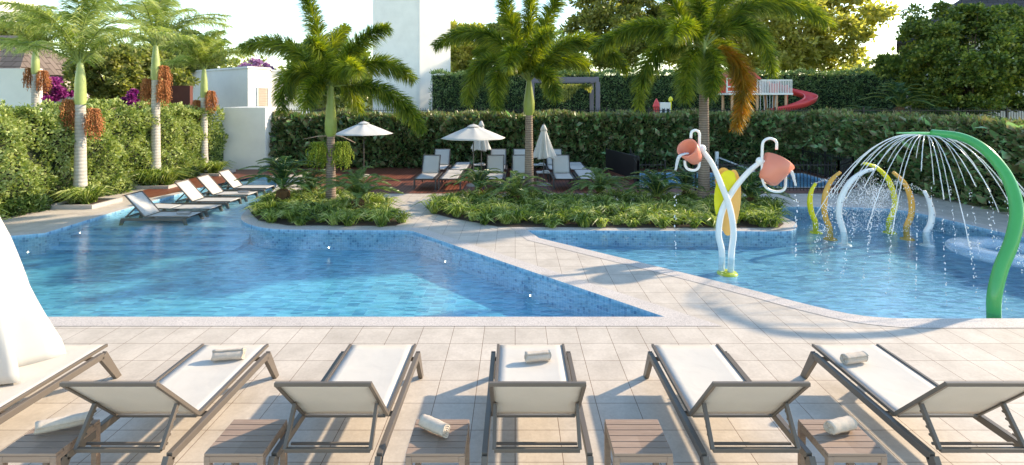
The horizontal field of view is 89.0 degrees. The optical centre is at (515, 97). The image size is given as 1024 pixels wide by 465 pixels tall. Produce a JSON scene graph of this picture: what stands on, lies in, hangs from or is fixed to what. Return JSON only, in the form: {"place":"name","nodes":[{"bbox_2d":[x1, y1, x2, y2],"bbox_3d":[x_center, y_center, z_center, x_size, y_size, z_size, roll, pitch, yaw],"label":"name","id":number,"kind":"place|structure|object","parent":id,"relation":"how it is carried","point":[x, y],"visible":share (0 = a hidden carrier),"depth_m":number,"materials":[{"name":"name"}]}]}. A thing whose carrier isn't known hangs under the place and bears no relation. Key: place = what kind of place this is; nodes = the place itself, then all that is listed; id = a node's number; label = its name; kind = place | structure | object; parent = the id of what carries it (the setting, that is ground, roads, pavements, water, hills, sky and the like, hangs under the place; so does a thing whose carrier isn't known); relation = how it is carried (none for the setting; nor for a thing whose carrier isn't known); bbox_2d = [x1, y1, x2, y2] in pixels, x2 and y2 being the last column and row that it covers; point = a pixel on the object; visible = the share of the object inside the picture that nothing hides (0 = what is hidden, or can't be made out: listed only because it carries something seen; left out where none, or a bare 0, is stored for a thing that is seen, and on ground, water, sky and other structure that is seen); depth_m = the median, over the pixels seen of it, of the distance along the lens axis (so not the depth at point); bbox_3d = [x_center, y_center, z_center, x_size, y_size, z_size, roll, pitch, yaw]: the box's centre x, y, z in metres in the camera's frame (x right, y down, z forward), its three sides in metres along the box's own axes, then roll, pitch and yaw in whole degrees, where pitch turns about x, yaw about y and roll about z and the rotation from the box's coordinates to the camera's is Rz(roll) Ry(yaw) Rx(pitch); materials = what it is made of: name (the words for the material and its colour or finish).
{"place":"outdoors","nodes":[
{"label":"outdoors","id":0,"kind":"place"},
{"bbox_2d":[0,35,89,105],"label":"house","id":1,"kind":"structure","parent":0,"point":[51,66],"depth_m":25.25,"materials":[{"name":"paint"}]},
{"bbox_2d":[19,244,578,316],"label":"pool floor","id":2,"kind":"structure","parent":0,"point":[250,280],"depth_m":9.51,"materials":[{"name":"tile"}]},
{"bbox_2d":[46,246,241,252],"bbox_3d":[-9.875,3.630,11.725,7.250,0.500,0.350,0,0,0],"label":"pool step","id":3,"kind":"object","parent":2,"relation":"on","point":[144,249],"visible":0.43,"depth_m":11.59,"materials":[{"name":"tile"}]},
{"bbox_2d":[59,238,248,247],"bbox_3d":[-9.875,3.550,12.075,7.250,0.500,0.350,0,0,0],"label":"pool step","id":4,"kind":"object","parent":2,"relation":"on","point":[243,242],"visible":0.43,"depth_m":11.94,"materials":[{"name":"tile"}]},
{"bbox_2d":[71,231,249,243],"bbox_3d":[-9.875,3.470,12.425,7.250,0.500,0.350,0,0,0],"label":"pool step","id":5,"kind":"object","parent":2,"relation":"on","point":[163,234],"visible":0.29,"depth_m":12.25,"materials":[{"name":"tile"}]},
{"bbox_2d":[83,180,275,230],"bbox_3d":[-9.500,3.390,17.300,8.000,0.500,9.400,0,0,0],"label":"pool ledge","id":6,"kind":"object","parent":2,"relation":"on","point":[225,219],"depth_m":13.09,"materials":[{"name":"tile"}]},
{"bbox_2d":[119,190,203,224],"bbox_3d":[-8.900,2.774,13.150,1.678,0.751,0.715,0,0,0],"label":"sun lounger","id":7,"kind":"object","parent":6,"relation":"on","point":[142,203],"visible":0.97,"depth_m":13.04,"materials":[{"name":"metal"}]},
{"bbox_2d":[147,203,222,216],"bbox_3d":[-8.972,3.023,14.050,1.822,0.254,0.715,0,0,0],"label":"sun lounger","id":8,"kind":"object","parent":6,"relation":"on","point":[204,208],"visible":0.8,"depth_m":14.01,"materials":[{"name":"metal"}]},
{"bbox_2d":[172,179,241,208],"bbox_3d":[-8.900,2.774,15.050,1.678,0.751,0.715,0,0,0],"label":"sun lounger","id":9,"kind":"object","parent":6,"relation":"on","point":[189,190],"visible":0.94,"depth_m":15.01,"materials":[{"name":"metal"}]},
{"bbox_2d":[194,174,258,201],"bbox_3d":[-8.900,2.774,16.050,1.678,0.751,0.715,0,0,0],"label":"sun lounger","id":10,"kind":"object","parent":6,"relation":"on","point":[210,185],"visible":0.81,"depth_m":16.01,"materials":[{"name":"metal"}]},
{"bbox_2d":[218,169,274,194],"bbox_3d":[-8.900,2.774,17.200,1.678,0.751,0.715,0,0,0],"label":"sun lounger","id":11,"kind":"object","parent":6,"relation":"on","point":[228,176],"visible":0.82,"depth_m":17.11,"materials":[{"name":"fabric"}]},
{"bbox_2d":[11,177,663,316],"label":"pool wall","id":12,"kind":"structure","parent":2,"relation":"on","point":[575,300],"depth_m":11.33,"materials":[{"name":"tile"}]},
{"bbox_2d":[99,103,800,161],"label":"raised lawn","id":13,"kind":"structure","parent":0,"point":[216,135],"depth_m":24.20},
{"bbox_2d":[60,40,148,111],"bbox_3d":[-19.444,-0.516,24.954,3.789,4.767,3.995,0,0,-37],"label":"leafy tree","id":14,"kind":"object","parent":13,"relation":"on","point":[121,74],"visible":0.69,"depth_m":24.21,"materials":[{"name":"green plant"}]},
{"bbox_2d":[131,47,200,99],"bbox_3d":[-18.497,-0.373,26.821,3.797,4.473,3.414,0,0,0],"label":"leafy tree","id":15,"kind":"object","parent":13,"relation":"on","point":[180,76],"visible":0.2,"depth_m":26.63,"materials":[{"name":"green plant"}]},
{"bbox_2d":[170,86,192,105],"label":"garden wall","id":16,"kind":"structure","parent":13,"relation":"on","point":[180,94],"depth_m":26.27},
{"bbox_2d":[135,22,228,73],"bbox_3d":[-21.594,-1.615,34.242,6.294,6.959,5.370,0,0,0],"label":"leafy tree","id":17,"kind":"object","parent":13,"relation":"on","point":[192,69],"visible":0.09,"depth_m":33.72,"materials":[{"name":"green plant"}]},
{"bbox_2d":[191,66,308,123],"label":"white building","id":18,"kind":"structure","parent":13,"relation":"on","point":[246,86],"depth_m":30.21,"materials":[{"name":"paint"}]},
{"bbox_2d":[373,0,449,113],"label":"white tower","id":19,"kind":"structure","parent":13,"relation":"on","point":[418,26],"depth_m":36.59,"materials":[{"name":"paint"}]},
{"bbox_2d":[450,19,485,72],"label":"leafy tree","id":20,"kind":"object","parent":13,"relation":"on","point":[460,58],"visible":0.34,"depth_m":43.70,"materials":[{"name":"green plant"}]},
{"bbox_2d":[91,46,899,110],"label":"wood","id":21,"kind":"object","parent":13,"relation":"on","point":[323,103],"visible":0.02,"depth_m":65.08,"materials":[{"name":"green plant"}]},
{"bbox_2d":[532,77,599,112],"bbox_3d":[2.587,0.252,28.602,3.765,2.706,2.400,0,0,0],"label":"pergola","id":22,"kind":"object","parent":13,"relation":"on","point":[592,80],"visible":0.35,"depth_m":27.41,"materials":[{"name":"metal"}]},
{"bbox_2d":[539,83,592,101],"bbox_3d":[2.755,-0.276,28.405,2.860,1.141,1.820,0,0,0],"label":"hanging plant","id":23,"kind":"object","parent":22,"relation":"hanging from","point":[572,89],"visible":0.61,"depth_m":27.83,"materials":[{"name":"green plant"}]},
{"bbox_2d":[559,0,660,74],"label":"leafy tree","id":24,"kind":"object","parent":13,"relation":"on","point":[597,17],"visible":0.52,"depth_m":43.98,"materials":[{"name":"green plant"}]},
{"bbox_2d":[284,107,1023,118],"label":"metal railing","id":25,"kind":"object","parent":13,"relation":"on","point":[1006,110],"visible":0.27,"depth_m":24.48,"materials":[{"name":"metal"}]},
{"bbox_2d":[428,66,899,118],"bbox_3d":[10.053,-0.098,33.607,31.171,3.934,2.142,0,0,0],"label":"fine hedge","id":26,"kind":"object","parent":13,"relation":"on","point":[837,89],"visible":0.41,"depth_m":33.34,"materials":[{"name":"green plant"}]},
{"bbox_2d":[654,0,751,68],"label":"leafy tree","id":27,"kind":"object","parent":13,"relation":"on","point":[669,63],"visible":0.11,"depth_m":42.53,"materials":[{"name":"green plant"}]},
{"bbox_2d":[726,0,901,74],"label":"leafy tree","id":28,"kind":"object","parent":13,"relation":"on","point":[801,44],"visible":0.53,"depth_m":39.53,"materials":[{"name":"green plant"}]},
{"bbox_2d":[859,82,940,112],"bbox_3d":[18.339,0.424,24.725,2.908,2.352,3.032,0,0,0],"label":"cycad","id":29,"kind":"object","parent":13,"relation":"on","point":[900,94],"visible":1,"depth_m":24.72,"materials":[{"name":"green plant"}]},
{"bbox_2d":[870,0,1023,114],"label":"round tree","id":30,"kind":"object","parent":13,"relation":"on","point":[989,74],"visible":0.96,"depth_m":24.76,"materials":[{"name":"green plant"}]},
{"bbox_2d":[896,0,1023,91],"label":"tree","id":31,"kind":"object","parent":13,"relation":"on","point":[989,3],"depth_m":33.64,"materials":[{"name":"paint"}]},
{"bbox_2d":[40,0,957,97],"label":"sky","id":32,"kind":"structure","parent":0,"point":[253,18],"materials":[{"name":"white"}]},
{"bbox_2d":[0,168,1023,464],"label":"pool terrace","id":33,"kind":"structure","parent":0,"point":[758,340],"depth_m":5.86,"materials":[{"name":"tile"}]},
{"bbox_2d":[2,189,54,217],"bbox_3d":[-12.861,2.750,13.603,1.065,0.675,1.568,0,0,0],"label":"shrub","id":34,"kind":"object","parent":33,"relation":"on","point":[44,201],"visible":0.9,"depth_m":13.47,"materials":[{"name":"green plant"}]},
{"bbox_2d":[0,217,65,384],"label":"parasol","id":35,"kind":"object","parent":33,"relation":"on","point":[29,334],"visible":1,"depth_m":5.08,"materials":[{"name":"fabric"}]},
{"bbox_2d":[0,419,100,464],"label":"side table","id":36,"kind":"object","parent":33,"relation":"on","point":[52,448],"visible":0.67,"depth_m":3.87,"materials":[{"name":"brown wood"}]},
{"bbox_2d":[34,411,88,434],"bbox_3d":[-3.500,2.518,4.039,0.342,0.095,0.094,0,-30,-24],"label":"rolled towel","id":37,"kind":"object","parent":36,"relation":"on","point":[57,423],"visible":0.84,"depth_m":4.01,"materials":[{"name":"fabric"}]},
{"bbox_2d":[0,344,121,424],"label":"sun lounger","id":38,"kind":"object","parent":33,"relation":"on","point":[35,376],"visible":0.74,"depth_m":4.97,"materials":[{"name":"fabric"}]},
{"bbox_2d":[46,197,122,208],"bbox_3d":[-12.000,2.950,14.550,1.250,0.110,1.090,0,0,0],"label":"planter","id":39,"kind":"object","parent":33,"relation":"on","point":[102,201],"visible":0.71,"depth_m":14.32,"materials":[{"name":"concrete"}]},
{"bbox_2d":[47,183,122,204],"bbox_3d":[-12.018,2.664,14.603,1.922,0.571,1.854,0,0,-30],"label":"grass clump","id":40,"kind":"object","parent":39,"relation":"on","point":[86,195],"visible":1,"depth_m":14.40,"materials":[{"name":"green plant"}]},
{"bbox_2d":[0,0,194,201],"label":"king palm","id":41,"kind":"object","parent":39,"relation":"in","point":[87,14],"visible":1,"depth_m":14.69,"materials":[{"name":"green plant"}]},
{"bbox_2d":[0,96,228,219],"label":"bright hedge","id":42,"kind":"object","parent":33,"relation":"on","point":[36,149],"visible":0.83,"depth_m":15.77,"materials":[{"name":"green plant"}]},
{"bbox_2d":[132,181,177,188],"bbox_3d":[-12.000,2.950,17.600,1.300,0.110,1.090,0,0,0],"label":"planter","id":43,"kind":"object","parent":33,"relation":"on","point":[150,186],"visible":0.4,"depth_m":17.05,"materials":[{"name":"concrete"}]},
{"bbox_2d":[76,0,235,180],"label":"king palm","id":44,"kind":"object","parent":43,"relation":"in","point":[156,83],"visible":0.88,"depth_m":17.82,"materials":[{"name":"green plant"}]},
{"bbox_2d":[127,165,197,185],"bbox_3d":[-11.953,2.611,17.457,2.207,0.678,2.340,0,0,24],"label":"grass clump","id":45,"kind":"object","parent":43,"relation":"in","point":[169,176],"visible":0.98,"depth_m":17.35,"materials":[{"name":"green plant"}]},
{"bbox_2d":[59,344,278,464],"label":"sun lounger","id":46,"kind":"object","parent":33,"relation":"on","point":[196,382],"visible":0.97,"depth_m":4.25,"materials":[{"name":"fabric"}]},
{"bbox_2d":[211,348,245,360],"bbox_3d":[-2.861,2.563,5.204,0.297,0.109,0.108,0,0,-8],"label":"rolled towel","id":47,"kind":"object","parent":46,"relation":"on","point":[229,354],"visible":1,"depth_m":5.17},
{"bbox_2d":[198,169,235,175],"bbox_3d":[-11.900,2.950,20.400,1.300,0.110,1.190,0,0,0],"label":"planter","id":48,"kind":"object","parent":33,"relation":"on","point":[217,174],"visible":0.37,"depth_m":19.86,"materials":[{"name":"concrete"}]},
{"bbox_2d":[149,29,254,171],"bbox_3d":[-12.384,0.169,20.714,4.112,5.662,3.444,0,0,0],"label":"king palm","id":49,"kind":"object","parent":48,"relation":"in","point":[205,46],"visible":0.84,"depth_m":20.48,"materials":[{"name":"green plant"}]},
{"bbox_2d":[195,159,233,172],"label":"grass clump","id":50,"kind":"object","parent":48,"relation":"in","point":[212,166],"visible":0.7,"depth_m":20.06,"materials":[{"name":"green plant"}]},
{"bbox_2d":[204,419,287,464],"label":"side table","id":51,"kind":"object","parent":33,"relation":"on","point":[237,441],"visible":0.99,"depth_m":3.92,"materials":[{"name":"brown wood"}]},
{"bbox_2d":[223,107,280,168],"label":"garden wall","id":52,"kind":"structure","parent":33,"relation":"on","point":[247,130],"depth_m":21.70,"materials":[{"name":"white paint"}]},
{"bbox_2d":[251,211,402,224],"bbox_3d":[-4.927,2.986,13.922,4.542,0.001,3.508,0,0,0],"label":"planting bed","id":53,"kind":"object","parent":33,"relation":"on","point":[361,221],"visible":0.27,"depth_m":12.45,"materials":[{"name":"plant"}]},
{"bbox_2d":[234,156,325,200],"bbox_3d":[-6.336,2.317,14.118,2.352,1.365,2.318,0,0,17],"label":"cycad","id":54,"kind":"object","parent":53,"relation":"on","point":[284,171],"visible":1,"depth_m":14.06,"materials":[{"name":"green plant"}]},
{"bbox_2d":[275,168,339,195],"bbox_3d":[-6.054,2.534,15.307,1.958,0.933,2.103,0,0,23],"label":"cycad","id":55,"kind":"object","parent":53,"relation":"on","point":[310,183],"visible":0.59,"depth_m":15.21,"materials":[{"name":"green plant"}]},
{"bbox_2d":[240,185,413,226],"bbox_3d":[-4.893,2.759,13.851,5.149,0.478,4.701,0,0,0],"label":"ground cover","id":56,"kind":"object","parent":53,"relation":"on","point":[304,206],"visible":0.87,"depth_m":12.97,"materials":[{"name":"green plant"}]},
{"bbox_2d":[236,0,428,199],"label":"foxtail palm","id":57,"kind":"object","parent":53,"relation":"on","point":[331,62],"visible":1,"depth_m":14.32,"materials":[{"name":"green plant"}]},
{"bbox_2d":[314,166,403,208],"bbox_3d":[-4.039,2.399,13.445,2.117,1.202,2.363,0,0,38],"label":"cycad","id":58,"kind":"object","parent":53,"relation":"on","point":[358,184],"visible":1,"depth_m":13.26,"materials":[{"name":"green plant"}]},
{"bbox_2d":[267,344,423,464],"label":"sun lounger","id":59,"kind":"object","parent":33,"relation":"on","point":[360,381],"visible":1,"depth_m":4.23,"materials":[{"name":"fabric"}]},
{"bbox_2d":[9,177,720,325],"bbox_3d":[-5.478,2.995,13.504,16.393,0.001,13.348,0,0,0],"label":"pool coping","id":60,"kind":"object","parent":33,"relation":"on","point":[671,317],"visible":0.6,"depth_m":7.03,"materials":[{"name":"stone"}]},
{"bbox_2d":[405,419,469,464],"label":"side table","id":61,"kind":"object","parent":33,"relation":"on","point":[425,446],"visible":0.95,"depth_m":3.87,"materials":[{"name":"brown wood"}]},
{"bbox_2d":[418,414,450,437],"bbox_3d":[-0.622,2.519,3.998,0.252,0.102,0.100,0,-10,32],"label":"rolled towel","id":62,"kind":"object","parent":61,"relation":"on","point":[434,425],"visible":1,"depth_m":3.96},
{"bbox_2d":[122,167,856,196],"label":"timber deck","id":63,"kind":"structure","parent":33,"relation":"on","point":[405,176],"depth_m":18.34,"materials":[{"name":"wood"}]},
{"bbox_2d":[336,121,392,176],"bbox_3d":[-5.750,1.923,19.800,2.122,2.130,2.122,0,0,0],"label":"parasol","id":64,"kind":"object","parent":63,"relation":"on","point":[363,128],"visible":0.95,"depth_m":19.33,"materials":[{"name":"fabric"}]},
{"bbox_2d":[413,155,442,189],"bbox_3d":[-2.930,2.501,17.650,0.735,0.973,1.660,0,0,0],"label":"sun lounger","id":65,"kind":"object","parent":63,"relation":"on","point":[430,167],"visible":1,"depth_m":18.09,"materials":[{"name":"fabric"}]},
{"bbox_2d":[441,123,504,186],"bbox_3d":[-1.420,1.923,17.700,2.161,2.130,2.161,0,0,0],"label":"parasol","id":66,"kind":"object","parent":63,"relation":"on","point":[473,132],"visible":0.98,"depth_m":17.21,"materials":[{"name":"fabric"}]},
{"bbox_2d":[483,155,505,189],"bbox_3d":[-0.690,2.501,17.650,0.735,0.973,1.660,0,0,0],"label":"sun lounger","id":67,"kind":"object","parent":63,"relation":"on","point":[495,161],"visible":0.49,"depth_m":18.15,"materials":[{"name":"fabric"}]},
{"bbox_2d":[533,124,555,185],"bbox_3d":[1.009,1.933,17.859,0.826,2.110,0.825,0,0,0],"label":"parasol","id":68,"kind":"object","parent":63,"relation":"on","point":[544,149],"visible":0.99,"depth_m":17.70,"materials":[{"name":"fabric"}]},
{"bbox_2d":[550,155,575,189],"bbox_3d":[1.600,2.501,17.650,0.735,0.973,1.660,0,0,0],"label":"sun lounger","id":69,"kind":"object","parent":63,"relation":"on","point":[560,167],"visible":0.88,"depth_m":18.08,"materials":[{"name":"fabric"}]},
{"bbox_2d":[606,148,639,180],"bbox_3d":[4.029,2.530,19.752,0.096,0.940,2.850,0,0,-13],"label":"screen panel","id":70,"kind":"object","parent":63,"relation":"on","point":[621,163],"visible":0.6,"depth_m":19.76,"materials":[{"name":"black metal"}]},
{"bbox_2d":[694,147,853,190],"bbox_3d":[9.624,2.510,17.915,7.560,0.980,2.864,0,0,-37],"label":"pool railing","id":71,"kind":"object","parent":63,"relation":"on","point":[844,165],"visible":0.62,"depth_m":16.97,"materials":[{"name":"black metal"}]},
{"bbox_2d":[268,107,805,169],"bbox_3d":[0.837,1.791,22.415,22.748,2.793,1.982,0,0,2],"label":"dark hedge","id":72,"kind":"object","parent":33,"relation":"on","point":[586,139],"visible":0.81,"depth_m":21.91,"materials":[{"name":"green plant"}]},
{"bbox_2d":[481,344,593,464],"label":"sun lounger","id":73,"kind":"object","parent":33,"relation":"on","point":[520,387],"visible":0.99,"depth_m":4.14,"materials":[{"name":"fabric"}]},
{"bbox_2d":[426,200,783,227],"bbox_3d":[2.308,2.986,13.578,9.489,0.001,3.238,0,0,0],"label":"planting bed","id":74,"kind":"object","parent":33,"relation":"on","point":[529,223],"visible":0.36,"depth_m":12.25,"materials":[{"name":"plant"}]},
{"bbox_2d":[445,167,509,192],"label":"cycad","id":75,"kind":"object","parent":74,"relation":"on","point":[478,179],"visible":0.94,"depth_m":15.09,"materials":[{"name":"green plant"}]},
{"bbox_2d":[481,170,553,202],"bbox_3d":[0.069,2.521,14.289,2.027,0.957,2.155,0,0,0],"label":"cycad","id":76,"kind":"object","parent":74,"relation":"on","point":[515,189],"visible":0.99,"depth_m":14.11,"materials":[{"name":"green plant"}]},
{"bbox_2d":[428,0,634,195],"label":"foxtail palm","id":77,"kind":"object","parent":74,"relation":"on","point":[510,54],"visible":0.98,"depth_m":14.90,"materials":[{"name":"green plant"}]},
{"bbox_2d":[563,167,632,194],"bbox_3d":[2.324,2.515,14.836,2.055,0.971,1.986,0,0,0],"label":"cycad","id":78,"kind":"object","parent":74,"relation":"on","point":[602,183],"visible":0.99,"depth_m":14.73,"materials":[{"name":"green plant"}]},
{"bbox_2d":[408,187,797,228],"bbox_3d":[2.340,2.760,13.547,10.196,0.475,4.083,0,0,0],"label":"ground cover","id":79,"kind":"object","parent":74,"relation":"on","point":[645,208],"visible":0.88,"depth_m":12.95,"materials":[{"name":"green plant"}]},
{"bbox_2d":[617,168,703,201],"bbox_3d":[3.814,2.443,14.165,2.115,1.115,2.071,0,0,0],"label":"cycad","id":80,"kind":"object","parent":74,"relation":"on","point":[658,185],"visible":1,"depth_m":13.97,"materials":[{"name":"green plant"}]},
{"bbox_2d":[662,167,715,198],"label":"cycad","id":81,"kind":"object","parent":74,"relation":"on","point":[686,180],"visible":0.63,"depth_m":14.80,"materials":[{"name":"green plant"}]},
{"bbox_2d":[588,0,837,199],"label":"foxtail palm","id":82,"kind":"object","parent":74,"relation":"on","point":[679,30],"visible":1,"depth_m":14.05,"materials":[{"name":"green plant"}]},
{"bbox_2d":[707,166,799,204],"bbox_3d":[6.327,2.451,13.981,2.254,1.098,2.111,0,0,41],"label":"cycad","id":83,"kind":"object","parent":74,"relation":"on","point":[751,186],"visible":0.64,"depth_m":13.82,"materials":[{"name":"green plant"}]},
{"bbox_2d":[604,419,672,464],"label":"side table","id":84,"kind":"object","parent":33,"relation":"on","point":[635,440],"visible":1,"depth_m":3.93,"materials":[{"name":"brown wood"}]},
{"bbox_2d":[643,344,816,464],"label":"sun lounger","id":85,"kind":"object","parent":33,"relation":"on","point":[711,381],"visible":1,"depth_m":4.23,"materials":[{"name":"fabric"}]},
{"bbox_2d":[510,205,1023,327],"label":"pool coping","id":86,"kind":"object","parent":33,"relation":"on","point":[524,232],"visible":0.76,"depth_m":8.21,"materials":[{"name":"stone"}]},
{"bbox_2d":[798,419,886,464],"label":"side table","id":87,"kind":"object","parent":33,"relation":"on","point":[857,445],"visible":0.79,"depth_m":3.88,"materials":[{"name":"brown wood"}]},
{"bbox_2d":[823,415,857,434],"bbox_3d":[2.501,2.520,4.006,0.242,0.102,0.101,0,10,-18],"label":"rolled towel","id":88,"kind":"object","parent":87,"relation":"on","point":[839,425],"visible":1,"depth_m":3.98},
{"bbox_2d":[791,106,1023,211],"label":"side hedge","id":89,"kind":"object","parent":33,"relation":"on","point":[845,133],"visible":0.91,"depth_m":16.06,"materials":[{"name":"green plant"}]},
{"bbox_2d":[800,344,1023,464],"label":"sun lounger","id":90,"kind":"object","parent":33,"relation":"on","point":[892,383],"visible":1,"depth_m":4.29,"materials":[{"name":"fabric"}]},
{"bbox_2d":[719,68,817,118],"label":"play tower","id":91,"kind":"structure","parent":0,"point":[807,100],"depth_m":27.04,"materials":[{"name":"white paint"}]},
{"bbox_2d":[575,220,1023,317],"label":"swimming pool","id":92,"kind":"structure","parent":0,"point":[786,273],"depth_m":10.12,"materials":[{"name":"liquid"}]},
{"bbox_2d":[675,129,796,276],"bbox_3d":[4.123,1.974,9.909,2.294,2.752,0.606,0,0,0],"label":"bucket fountain","id":93,"kind":"object","parent":92,"relation":"on","point":[775,169],"visible":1,"depth_m":9.89,"materials":[{"name":"yellow paint"}]},
{"bbox_2d":[528,207,1023,253],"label":"pool wall","id":94,"kind":"structure","parent":92,"relation":"on","point":[690,238],"depth_m":11.74,"materials":[{"name":"tile"}]},
{"bbox_2d":[807,183,822,233],"bbox_3d":[7.432,2.730,12.911,0.339,1.247,0.299,0,0,34],"label":"spray arc","id":95,"kind":"object","parent":92,"relation":"on","point":[811,209],"visible":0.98,"depth_m":12.85,"materials":[{"name":"yellow paint"}]},
{"bbox_2d":[821,171,840,240],"bbox_3d":[7.459,2.543,12.290,0.300,1.620,0.420,0,0,-60],"label":"spray arc","id":96,"kind":"object","parent":92,"relation":"on","point":[825,195],"visible":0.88,"depth_m":12.25,"materials":[{"name":"orange paint"}]},
{"bbox_2d":[836,168,873,246],"bbox_3d":[7.692,2.473,11.800,0.847,1.760,0.300,0,0,0],"label":"spray arc","id":97,"kind":"object","parent":92,"relation":"on","point":[839,216],"visible":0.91,"depth_m":11.75,"materials":[{"name":"white paint"}]},
{"bbox_2d":[863,162,897,233],"bbox_3d":[9.045,2.474,12.900,0.852,1.767,0.300,0,0,0],"label":"spray arc","id":98,"kind":"object","parent":92,"relation":"on","point":[888,180],"visible":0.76,"depth_m":12.86,"materials":[{"name":"yellow paint"}]},
{"bbox_2d":[892,171,914,240],"bbox_3d":[9.177,2.546,12.271,0.497,1.622,0.299,0,0,-21],"label":"spray arc","id":99,"kind":"object","parent":92,"relation":"on","point":[906,231],"visible":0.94,"depth_m":12.26,"materials":[{"name":"orange paint"}]},
{"bbox_2d":[815,129,1023,317],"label":"shower arch","id":100,"kind":"structure","parent":92,"relation":"on","point":[1005,257],"depth_m":7.84,"materials":[{"name":"green paint"}]},
{"bbox_2d":[919,190,935,246],"bbox_3d":[9.328,2.728,11.800,0.299,1.255,0.299,0,0,-40],"label":"spray arc","id":101,"kind":"object","parent":92,"relation":"on","point":[929,226],"visible":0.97,"depth_m":11.76,"materials":[{"name":"white paint"}]},
{"label":"water","id":102,"kind":"structure","parent":0,"visible":0},
{"bbox_2d":[795,167,972,241],"bbox_3d":[8.672,2.308,12.335,4.868,1.483,3.131,0,0,-6],"label":"spray","id":103,"kind":"object","parent":102,"relation":"on","point":[873,197],"visible":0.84,"depth_m":12.37,"materials":[{"name":"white liquid"}]},
{"bbox_2d":[813,183,1023,310],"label":"falling drops","id":104,"kind":"object","parent":102,"relation":"on","point":[910,232],"visible":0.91,"depth_m":9.39,"materials":[{"name":"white liquid"}]},
{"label":"raised bank","id":105,"kind":"structure","parent":0,"visible":0},
{"bbox_2d":[0,68,42,111],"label":"garden wall","id":106,"kind":"structure","parent":105,"relation":"on","point":[13,92],"depth_m":21.48,"materials":[{"name":"white paint"}]},
{"bbox_2d":[0,4,107,106],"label":"king palm","id":107,"kind":"object","parent":105,"relation":"on","point":[39,81],"visible":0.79,"depth_m":20.09,"materials":[{"name":"green plant"}]},
{"bbox_2d":[41,76,73,103],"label":"bougainvillea","id":108,"kind":"object","parent":105,"relation":"on","point":[57,92],"visible":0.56,"depth_m":22.31,"materials":[{"name":"purple plant"}]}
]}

